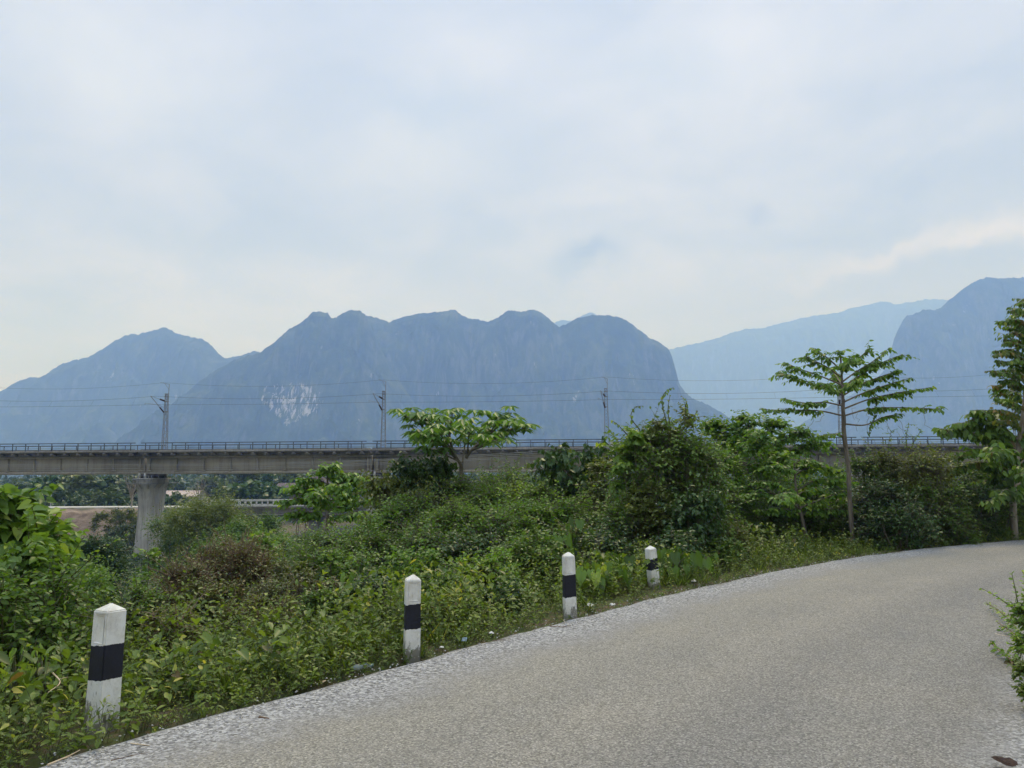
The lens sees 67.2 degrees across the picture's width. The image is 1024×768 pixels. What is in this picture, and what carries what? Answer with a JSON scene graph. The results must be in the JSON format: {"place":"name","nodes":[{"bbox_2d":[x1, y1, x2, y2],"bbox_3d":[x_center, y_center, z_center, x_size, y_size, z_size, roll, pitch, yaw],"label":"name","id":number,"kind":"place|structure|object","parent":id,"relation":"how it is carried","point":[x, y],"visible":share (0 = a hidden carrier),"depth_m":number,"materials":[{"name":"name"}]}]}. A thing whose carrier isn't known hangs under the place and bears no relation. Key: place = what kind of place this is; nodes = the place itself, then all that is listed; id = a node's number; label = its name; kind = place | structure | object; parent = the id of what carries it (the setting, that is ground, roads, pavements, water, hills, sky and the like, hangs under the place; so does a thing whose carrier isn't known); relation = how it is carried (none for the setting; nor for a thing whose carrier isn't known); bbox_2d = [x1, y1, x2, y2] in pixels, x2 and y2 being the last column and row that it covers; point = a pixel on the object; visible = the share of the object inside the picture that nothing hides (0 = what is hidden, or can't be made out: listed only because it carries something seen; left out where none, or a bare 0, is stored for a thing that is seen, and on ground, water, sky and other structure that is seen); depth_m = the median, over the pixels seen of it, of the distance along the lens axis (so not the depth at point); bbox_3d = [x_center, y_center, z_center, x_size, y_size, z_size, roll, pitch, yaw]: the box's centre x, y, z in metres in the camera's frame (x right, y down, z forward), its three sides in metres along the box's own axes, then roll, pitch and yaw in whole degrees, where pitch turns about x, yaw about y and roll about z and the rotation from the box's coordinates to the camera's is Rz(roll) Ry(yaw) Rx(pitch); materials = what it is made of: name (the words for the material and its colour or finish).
{"place":"outdoors","nodes":[
{"label":"outdoors","id":0,"kind":"place"},
{"bbox_2d":[0,327,259,477],"bbox_3d":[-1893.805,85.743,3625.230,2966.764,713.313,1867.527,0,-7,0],"label":"mountain","id":1,"kind":"structure","parent":0,"point":[149,359],"depth_m":3405.60,"materials":[{"name":"blue stone"}]},
{"bbox_2d":[62,310,441,476],"bbox_3d":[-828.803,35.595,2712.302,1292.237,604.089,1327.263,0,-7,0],"label":"mountain","id":2,"kind":"structure","parent":0,"point":[313,352],"depth_m":2499.36,"materials":[{"name":"blue stone"}]},
{"bbox_2d":[0,497,1023,767],"bbox_3d":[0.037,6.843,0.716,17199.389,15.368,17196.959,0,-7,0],"label":"ground","id":3,"kind":"structure","parent":0,"point":[82,519],"depth_m":7.00,"materials":[{"name":"green plant"}]},
{"bbox_2d":[0,643,43,725],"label":"heart leaf plant","id":4,"kind":"object","parent":3,"relation":"on","point":[12,652],"visible":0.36,"depth_m":5.66,"materials":[{"name":"green plant"}]},
{"bbox_2d":[0,483,80,560],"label":"vine bush","id":5,"kind":"object","parent":3,"relation":"on","point":[15,502],"visible":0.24,"depth_m":7.93,"materials":[{"name":"green plant"}]},
{"bbox_2d":[0,511,91,678],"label":"vine bush","id":6,"kind":"object","parent":3,"relation":"on","point":[32,558],"visible":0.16,"depth_m":7.34,"materials":[{"name":"green plant"}]},
{"bbox_2d":[24,649,69,714],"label":"heart leaf plant","id":7,"kind":"object","parent":3,"relation":"on","point":[39,663],"visible":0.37,"depth_m":5.58,"materials":[{"name":"green plant"}]},
{"bbox_2d":[18,531,86,708],"bbox_3d":[-4.809,2.470,7.792,0.994,1.975,0.812,-6,-9,42],"label":"vine bush","id":8,"kind":"object","parent":3,"relation":"on","point":[63,547],"visible":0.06,"depth_m":7.78,"materials":[{"name":"green plant"}]},
{"bbox_2d":[0,532,131,717],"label":"bush","id":9,"kind":"object","parent":3,"relation":"on","point":[49,619],"visible":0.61,"depth_m":6.60,"materials":[{"name":"green plant"}]},
{"bbox_2d":[42,494,114,619],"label":"vine bush","id":10,"kind":"object","parent":3,"relation":"on","point":[73,535],"visible":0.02,"depth_m":9.57,"materials":[{"name":"green plant"}]},
{"bbox_2d":[71,547,127,646],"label":"bush","id":11,"kind":"object","parent":3,"relation":"on","point":[93,575],"visible":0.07,"depth_m":33.00,"materials":[{"name":"green plant"}]},
{"bbox_2d":[83,603,126,735],"bbox_3d":[-2.652,1.958,5.012,0.153,1.035,0.153,-3,-8,28],"label":"guard post","id":12,"kind":"object","parent":3,"relation":"on","point":[106,655],"visible":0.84,"depth_m":4.98,"materials":[{"name":"white concrete"}]},
{"bbox_2d":[76,474,137,504],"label":"valley tree","id":13,"kind":"object","parent":3,"relation":"on","point":[103,483],"visible":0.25,"depth_m":176.44,"materials":[{"name":"green plant"}]},
{"bbox_2d":[72,528,152,611],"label":"bush","id":14,"kind":"object","parent":3,"relation":"on","point":[90,545],"visible":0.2,"depth_m":37.14,"materials":[{"name":"green plant"}]},
{"bbox_2d":[88,506,137,536],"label":"bush","id":15,"kind":"object","parent":3,"relation":"on","point":[122,516],"visible":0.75,"depth_m":115.54,"materials":[{"name":"green plant"}]},
{"bbox_2d":[100,522,136,553],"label":"bush","id":16,"kind":"object","parent":3,"relation":"on","point":[127,528],"visible":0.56,"depth_m":109.04,"materials":[{"name":"green plant"}]},
{"bbox_2d":[93,573,174,654],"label":"bush","id":17,"kind":"object","parent":3,"relation":"on","point":[143,598],"visible":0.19,"depth_m":8.34,"materials":[{"name":"green plant"}]},
{"bbox_2d":[128,547,163,625],"bbox_3d":[-6.056,3.916,12.592,0.570,2.455,0.789,-3,-7,26],"label":"sapling","id":18,"kind":"object","parent":3,"relation":"on","point":[152,553],"visible":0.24,"depth_m":12.74,"materials":[{"name":"green plant"}]},
{"bbox_2d":[131,507,203,589],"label":"bush","id":19,"kind":"object","parent":3,"relation":"on","point":[165,541],"visible":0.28,"depth_m":75.79,"materials":[{"name":"green plant"}]},
{"bbox_2d":[132,587,230,683],"bbox_3d":[-2.989,2.408,6.960,0.863,1.024,0.776,0,-7,0],"label":"bush","id":20,"kind":"object","parent":3,"relation":"on","point":[152,616],"visible":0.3,"depth_m":6.90,"materials":[{"name":"green plant"}]},
{"bbox_2d":[143,541,230,626],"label":"dry bush","id":21,"kind":"object","parent":3,"relation":"on","point":[179,575],"visible":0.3,"depth_m":9.31,"materials":[{"name":"green plant"}]},
{"bbox_2d":[140,485,267,596],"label":"bush","id":22,"kind":"object","parent":3,"relation":"on","point":[195,515],"visible":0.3,"depth_m":69.46,"materials":[{"name":"green plant"}]},
{"bbox_2d":[173,561,263,634],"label":"bush","id":23,"kind":"object","parent":3,"relation":"on","point":[213,592],"visible":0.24,"depth_m":8.69,"materials":[{"name":"green plant"}]},
{"bbox_2d":[159,515,291,626],"bbox_3d":[-3.822,2.965,10.511,2.131,2.345,1.767,-3,-7,24],"label":"dry bush","id":24,"kind":"object","parent":3,"relation":"on","point":[246,558],"visible":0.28,"depth_m":10.36,"materials":[{"name":"brown plant"}]},
{"bbox_2d":[227,476,281,523],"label":"valley tree","id":25,"kind":"object","parent":3,"relation":"on","point":[265,493],"visible":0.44,"depth_m":174.96,"materials":[{"name":"green plant"}]},
{"bbox_2d":[209,583,303,655],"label":"bush","id":26,"kind":"object","parent":3,"relation":"on","point":[260,600],"visible":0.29,"depth_m":8.07,"materials":[{"name":"green plant"}]},
{"bbox_2d":[211,504,303,549],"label":"bush","id":27,"kind":"object","parent":3,"relation":"on","point":[272,523],"visible":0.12,"depth_m":57.23,"materials":[{"name":"green plant"}]},
{"bbox_2d":[228,556,328,634],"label":"bush","id":28,"kind":"object","parent":3,"relation":"on","point":[271,588],"visible":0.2,"depth_m":9.12,"materials":[{"name":"green plant"}]},
{"bbox_2d":[246,539,321,608],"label":"bush","id":29,"kind":"object","parent":3,"relation":"on","point":[298,567],"visible":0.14,"depth_m":10.16,"materials":[{"name":"green plant"}]},
{"bbox_2d":[210,499,365,539],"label":"road bridge","id":30,"kind":"structure","parent":3,"relation":"on","point":[261,507],"depth_m":146.34,"materials":[{"name":"concrete"}]},
{"bbox_2d":[280,538,347,599],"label":"bush","id":31,"kind":"object","parent":3,"relation":"on","point":[314,558],"visible":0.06,"depth_m":12.27,"materials":[{"name":"green plant"}]},
{"bbox_2d":[276,521,358,579],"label":"bush","id":32,"kind":"object","parent":3,"relation":"on","point":[343,558],"visible":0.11,"depth_m":13.79,"materials":[{"name":"green plant"}]},
{"bbox_2d":[278,509,362,559],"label":"bush","id":33,"kind":"object","parent":3,"relation":"on","point":[317,538],"visible":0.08,"depth_m":17.54,"materials":[{"name":"green plant"}]},
{"bbox_2d":[285,575,357,631],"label":"bush","id":34,"kind":"object","parent":3,"relation":"on","point":[312,598],"visible":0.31,"depth_m":8.50,"materials":[{"name":"green plant"}]},
{"bbox_2d":[273,460,377,532],"bbox_3d":[-5.669,3.794,23.783,3.189,2.914,4.753,3,-7,-26],"label":"tree","id":35,"kind":"object","parent":3,"relation":"on","point":[317,492],"visible":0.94,"depth_m":23.57,"materials":[{"name":"green plant"}]},
{"bbox_2d":[302,536,386,604],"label":"bush","id":36,"kind":"object","parent":3,"relation":"on","point":[356,564],"visible":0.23,"depth_m":12.29,"materials":[{"name":"green plant"}]},
{"bbox_2d":[307,511,401,570],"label":"bush","id":37,"kind":"object","parent":3,"relation":"on","point":[371,525],"visible":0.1,"depth_m":15.58,"materials":[{"name":"green plant"}]},
{"bbox_2d":[315,513,421,591],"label":"bush","id":38,"kind":"object","parent":3,"relation":"on","point":[383,538],"visible":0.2,"depth_m":14.55,"materials":[{"name":"green plant"}]},
{"bbox_2d":[341,551,403,625],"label":"bush","id":39,"kind":"object","parent":3,"relation":"on","point":[353,591],"visible":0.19,"depth_m":9.02,"materials":[{"name":"green plant"}]},
{"bbox_2d":[351,458,442,538],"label":"vine shrub","id":40,"kind":"object","parent":3,"relation":"on","point":[373,490],"visible":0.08,"depth_m":17.48,"materials":[{"name":"green plant"}]},
{"bbox_2d":[366,486,451,569],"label":"bush","id":41,"kind":"object","parent":3,"relation":"on","point":[399,507],"visible":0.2,"depth_m":16.03,"materials":[{"name":"green plant"}]},
{"bbox_2d":[403,575,420,663],"bbox_3d":[-0.900,2.214,6.943,0.144,0.970,0.142,2,-7,-14],"label":"guard post","id":42,"kind":"object","parent":3,"relation":"on","point":[412,613],"visible":0.83,"depth_m":6.89,"materials":[{"name":"white concrete"}]},
{"bbox_2d":[374,539,456,612],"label":"bush","id":43,"kind":"object","parent":3,"relation":"on","point":[414,564],"visible":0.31,"depth_m":10.89,"materials":[{"name":"green plant"}]},
{"bbox_2d":[382,447,457,534],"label":"vine shrub","id":44,"kind":"object","parent":3,"relation":"on","point":[408,470],"visible":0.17,"depth_m":18.13,"materials":[{"name":"green plant"}]},
{"bbox_2d":[386,480,465,550],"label":"vine shrub","id":45,"kind":"object","parent":3,"relation":"on","point":[432,497],"visible":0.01,"depth_m":16.43,"materials":[{"name":"green plant"}]},
{"bbox_2d":[380,504,487,594],"bbox_3d":[-1.237,3.143,12.734,2.094,2.275,1.825,0,-7,0],"label":"bush","id":46,"kind":"object","parent":3,"relation":"on","point":[415,542],"visible":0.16,"depth_m":12.56,"materials":[{"name":"green plant"}]},
{"bbox_2d":[385,476,493,566],"bbox_3d":[-1.333,3.347,14.704,2.314,3.194,2.522,0,-7,0],"label":"bush","id":47,"kind":"object","parent":3,"relation":"on","point":[443,520],"visible":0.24,"depth_m":14.71,"materials":[{"name":"green plant"}]},
{"bbox_2d":[401,552,480,615],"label":"bush","id":48,"kind":"object","parent":3,"relation":"on","point":[443,579],"visible":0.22,"depth_m":9.28,"materials":[{"name":"green plant"}]},
{"bbox_2d":[405,457,519,516],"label":"bush","id":49,"kind":"object","parent":3,"relation":"on","point":[457,486],"visible":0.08,"depth_m":17.83,"materials":[{"name":"green plant"}]},
{"bbox_2d":[386,406,542,504],"bbox_3d":[-1.064,2.169,18.087,3.618,3.361,4.294,0,-7,0],"label":"umbrella tree","id":50,"kind":"object","parent":3,"relation":"on","point":[485,435],"visible":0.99,"depth_m":17.66,"materials":[{"name":"green plant"}]},
{"bbox_2d":[416,507,513,572],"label":"bush","id":51,"kind":"object","parent":3,"relation":"on","point":[482,544],"visible":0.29,"depth_m":12.07,"materials":[{"name":"green plant"}]},
{"bbox_2d":[454,459,522,542],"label":"bush","id":52,"kind":"object","parent":3,"relation":"on","point":[493,499],"visible":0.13,"depth_m":16.03,"materials":[{"name":"green plant"}]},
{"bbox_2d":[0,470,976,498],"bbox_3d":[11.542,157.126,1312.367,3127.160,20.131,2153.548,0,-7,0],"label":"wood","id":53,"kind":"object","parent":3,"relation":"on","point":[28,478],"visible":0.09,"depth_m":354.34,"materials":[{"name":"green plant"}]},
{"bbox_2d":[431,485,546,561],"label":"bush","id":54,"kind":"object","parent":3,"relation":"on","point":[495,519],"visible":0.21,"depth_m":14.20,"materials":[{"name":"green plant"}]},
{"bbox_2d":[446,541,533,595],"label":"bush","id":55,"kind":"object","parent":3,"relation":"on","point":[501,556],"visible":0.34,"depth_m":10.31,"materials":[{"name":"green plant"}]},
{"bbox_2d":[0,436,987,559],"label":"railway viaduct","id":56,"kind":"object","parent":3,"relation":"on","point":[151,486],"visible":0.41,"depth_m":107.09,"materials":[{"name":"concrete"}]},
{"bbox_2d":[475,576,529,620],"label":"bush","id":57,"kind":"object","parent":3,"relation":"on","point":[517,592],"visible":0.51,"depth_m":9.06,"materials":[{"name":"green plant"}]},
{"bbox_2d":[471,452,544,493],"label":"bush","id":58,"kind":"object","parent":3,"relation":"on","point":[507,477],"visible":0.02,"depth_m":20.67,"materials":[{"name":"green plant"}]},
{"bbox_2d":[0,509,1023,767],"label":"roadside weeds","id":59,"kind":"object","parent":3,"relation":"on","point":[274,646],"visible":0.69,"depth_m":6.75,"materials":[{"name":"green plant"}]},
{"bbox_2d":[463,461,578,510],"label":"bush","id":60,"kind":"object","parent":3,"relation":"on","point":[538,489],"visible":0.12,"depth_m":17.97,"materials":[{"name":"green plant"}]},
{"bbox_2d":[484,524,561,604],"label":"bush","id":61,"kind":"object","parent":3,"relation":"on","point":[535,557],"visible":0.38,"depth_m":11.25,"materials":[{"name":"green plant"}]},
{"bbox_2d":[465,474,585,543],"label":"bush","id":62,"kind":"object","parent":3,"relation":"on","point":[540,517],"visible":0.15,"depth_m":14.93,"materials":[{"name":"green plant"}]},
{"bbox_2d":[483,505,576,602],"bbox_3d":[0.260,2.824,11.778,1.744,1.963,1.455,0,-7,0],"label":"bush","id":63,"kind":"object","parent":3,"relation":"on","point":[544,540],"visible":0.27,"depth_m":11.58,"materials":[{"name":"green plant"}]},
{"bbox_2d":[47,500,1020,626],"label":"undergrowth","id":64,"kind":"object","parent":3,"relation":"on","point":[139,560],"visible":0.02,"depth_m":103.50,"materials":[{"name":"green plant"}]},
{"bbox_2d":[508,474,617,535],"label":"bush","id":65,"kind":"object","parent":3,"relation":"on","point":[578,506],"visible":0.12,"depth_m":15.24,"materials":[{"name":"green plant"}]},
{"bbox_2d":[562,552,576,620],"bbox_3d":[0.654,2.409,8.781,0.137,0.969,0.136,0,-7,-10],"label":"guard post","id":66,"kind":"object","parent":3,"relation":"on","point":[569,585],"visible":0.76,"depth_m":8.74,"materials":[{"name":"white concrete"}]},
{"bbox_2d":[526,436,628,505],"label":"bush","id":67,"kind":"object","parent":3,"relation":"on","point":[565,470],"visible":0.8,"depth_m":18.00,"materials":[{"name":"green plant"}]},
{"bbox_2d":[560,563,606,595],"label":"heart leaf plant","id":68,"kind":"object","parent":3,"relation":"on","point":[582,574],"visible":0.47,"depth_m":10.13,"materials":[{"name":"green plant"}]},
{"bbox_2d":[547,513,630,563],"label":"bush","id":69,"kind":"object","parent":3,"relation":"on","point":[599,539],"visible":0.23,"depth_m":12.30,"materials":[{"name":"green plant"}]},
{"bbox_2d":[573,451,620,525],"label":"bush","id":70,"kind":"object","parent":3,"relation":"on","point":[593,467],"visible":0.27,"depth_m":16.75,"materials":[{"name":"green plant"}]},
{"bbox_2d":[588,525,647,587],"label":"bush","id":71,"kind":"object","parent":3,"relation":"on","point":[624,545],"visible":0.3,"depth_m":12.26,"materials":[{"name":"green plant"}]},
{"bbox_2d":[571,473,666,561],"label":"bush","id":72,"kind":"object","parent":3,"relation":"on","point":[615,523],"visible":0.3,"depth_m":14.24,"materials":[{"name":"green plant"}]},
{"bbox_2d":[612,466,677,563],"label":"bush","id":73,"kind":"object","parent":3,"relation":"on","point":[634,495],"visible":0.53,"depth_m":14.24,"materials":[{"name":"green plant"}]},
{"bbox_2d":[645,546,660,588],"bbox_3d":[2.027,2.752,11.052,0.134,0.854,0.134,-3,-5,-22],"label":"guard post","id":74,"kind":"object","parent":3,"relation":"on","point":[650,553],"visible":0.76,"depth_m":11.01,"materials":[{"name":"white concrete"}]},
{"bbox_2d":[580,402,764,564],"bbox_3d":[3.165,2.314,15.410,3.640,4.169,2.999,0,-7,0],"label":"vine bush","id":75,"kind":"object","parent":3,"relation":"on","point":[698,452],"visible":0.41,"depth_m":15.04,"materials":[{"name":"green plant"}]},
{"bbox_2d":[595,425,662,525],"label":"vine bush","id":76,"kind":"object","parent":75,"relation":"attached to","point":[635,437],"visible":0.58,"depth_m":14.99,"materials":[{"name":"green plant"}]},
{"bbox_2d":[644,396,704,494],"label":"vine bush","id":77,"kind":"object","parent":75,"relation":"on","point":[657,427],"visible":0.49,"depth_m":15.21,"materials":[{"name":"green plant"}]},
{"bbox_2d":[637,522,714,566],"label":"bush","id":78,"kind":"object","parent":3,"relation":"on","point":[668,541],"visible":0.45,"depth_m":12.72,"materials":[{"name":"green plant"}]},
{"bbox_2d":[657,547,703,583],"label":"heart leaf plant","id":79,"kind":"object","parent":3,"relation":"on","point":[675,557],"visible":0.65,"depth_m":11.49,"materials":[{"name":"green plant"}]},
{"bbox_2d":[652,473,729,571],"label":"bush","id":80,"kind":"object","parent":3,"relation":"on","point":[697,511],"visible":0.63,"depth_m":13.78,"materials":[{"name":"green plant"}]},
{"bbox_2d":[694,443,748,535],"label":"bush","id":81,"kind":"object","parent":3,"relation":"on","point":[734,498],"visible":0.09,"depth_m":16.76,"materials":[{"name":"green plant"}]},
{"bbox_2d":[694,530,750,572],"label":"bush","id":82,"kind":"object","parent":3,"relation":"on","point":[737,547],"visible":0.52,"depth_m":13.40,"materials":[{"name":"green plant"}]},
{"bbox_2d":[710,440,755,528],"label":"bush","id":83,"kind":"object","parent":3,"relation":"on","point":[741,470],"visible":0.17,"depth_m":18.64,"materials":[{"name":"green plant"}]},
{"bbox_2d":[694,409,837,514],"bbox_3d":[6.727,2.534,20.662,3.295,3.702,4.993,-6,-9,42],"label":"roadside tree","id":84,"kind":"object","parent":3,"relation":"on","point":[749,439],"visible":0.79,"depth_m":20.28,"materials":[{"name":"green plant"}]},
{"bbox_2d":[734,487,823,547],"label":"bush","id":85,"kind":"object","parent":3,"relation":"on","point":[782,520],"visible":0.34,"depth_m":17.92,"materials":[{"name":"green plant"}]},
{"bbox_2d":[738,458,859,537],"bbox_3d":[6.699,2.612,17.724,4.556,1.811,2.076,5,-8,-38],"label":"layered sapling","id":86,"kind":"object","parent":3,"relation":"on","point":[790,497],"visible":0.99,"depth_m":17.55,"materials":[{"name":"green plant"}]},
{"bbox_2d":[782,484,874,552],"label":"bush","id":87,"kind":"object","parent":3,"relation":"on","point":[825,525],"visible":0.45,"depth_m":17.84,"materials":[{"name":"green plant"}]},
{"bbox_2d":[758,340,947,540],"bbox_3d":[7.565,1.259,17.167,4.510,4.474,2.656,4,-8,-35],"label":"tall tree","id":88,"kind":"object","parent":3,"relation":"on","point":[856,383],"visible":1,"depth_m":17.24,"materials":[{"name":"green plant"}]},
{"bbox_2d":[830,438,894,546],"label":"bush","id":89,"kind":"object","parent":3,"relation":"on","point":[855,464],"visible":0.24,"depth_m":18.38,"materials":[{"name":"green plant"}]},
{"bbox_2d":[840,468,949,549],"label":"bush","id":90,"kind":"object","parent":3,"relation":"on","point":[886,494],"visible":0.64,"depth_m":16.80,"materials":[{"name":"green plant"}]},
{"bbox_2d":[851,490,945,550],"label":"bush","id":91,"kind":"object","parent":3,"relation":"on","point":[906,521],"visible":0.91,"depth_m":16.04,"materials":[{"name":"green plant"}]},
{"bbox_2d":[840,432,990,545],"bbox_3d":[9.482,2.699,18.104,2.978,3.198,3.250,4,-8,-34],"label":"vine bush","id":92,"kind":"object","parent":3,"relation":"on","point":[923,465],"visible":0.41,"depth_m":17.63,"materials":[{"name":"green plant"}]},
{"bbox_2d":[872,469,985,545],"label":"bush","id":93,"kind":"object","parent":3,"relation":"on","point":[953,519],"visible":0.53,"depth_m":17.01,"materials":[{"name":"green plant"}]},
{"bbox_2d":[940,463,1012,541],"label":"bush","id":94,"kind":"object","parent":3,"relation":"on","point":[983,518],"visible":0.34,"depth_m":18.13,"materials":[{"name":"green plant"}]},
{"bbox_2d":[931,298,1023,539],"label":"bend tree","id":95,"kind":"object","parent":3,"relation":"on","point":[1003,448],"visible":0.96,"depth_m":18.61,"materials":[{"name":"green plant"}]},
{"bbox_2d":[967,475,1023,539],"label":"bush","id":96,"kind":"object","parent":3,"relation":"on","point":[1007,517],"visible":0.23,"depth_m":18.67,"materials":[{"name":"green plant"}]},
{"bbox_2d":[979,570,1023,660],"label":"roadside bush","id":97,"kind":"object","parent":3,"relation":"on","point":[1017,610],"visible":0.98,"depth_m":6.20,"materials":[{"name":"green plant"}]},
{"bbox_2d":[0,0,1023,390],"label":"sky","id":98,"kind":"structure","parent":0,"point":[226,174],"materials":[{"name":"white"}]},
{"bbox_2d":[40,540,1023,767],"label":"road","id":99,"kind":"structure","parent":0,"point":[887,660],"depth_m":5.51,"materials":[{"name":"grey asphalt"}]},
{"bbox_2d":[366,309,741,473],"bbox_3d":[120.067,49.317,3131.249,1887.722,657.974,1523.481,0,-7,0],"label":"mountain","id":100,"kind":"structure","parent":0,"point":[511,353],"depth_m":2862.09,"materials":[{"name":"blue stone"}]},
{"bbox_2d":[669,299,947,435],"bbox_3d":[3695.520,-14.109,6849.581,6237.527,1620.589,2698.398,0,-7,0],"label":"mountain","id":101,"kind":"structure","parent":0,"point":[746,360],"depth_m":6855.35,"materials":[{"name":"blue stone"}]},
{"bbox_2d":[789,277,1023,443],"bbox_3d":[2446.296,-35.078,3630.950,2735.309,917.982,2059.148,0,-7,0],"label":"mountain","id":102,"kind":"structure","parent":0,"point":[953,338],"depth_m":3416.69,"materials":[{"name":"blue stone"}]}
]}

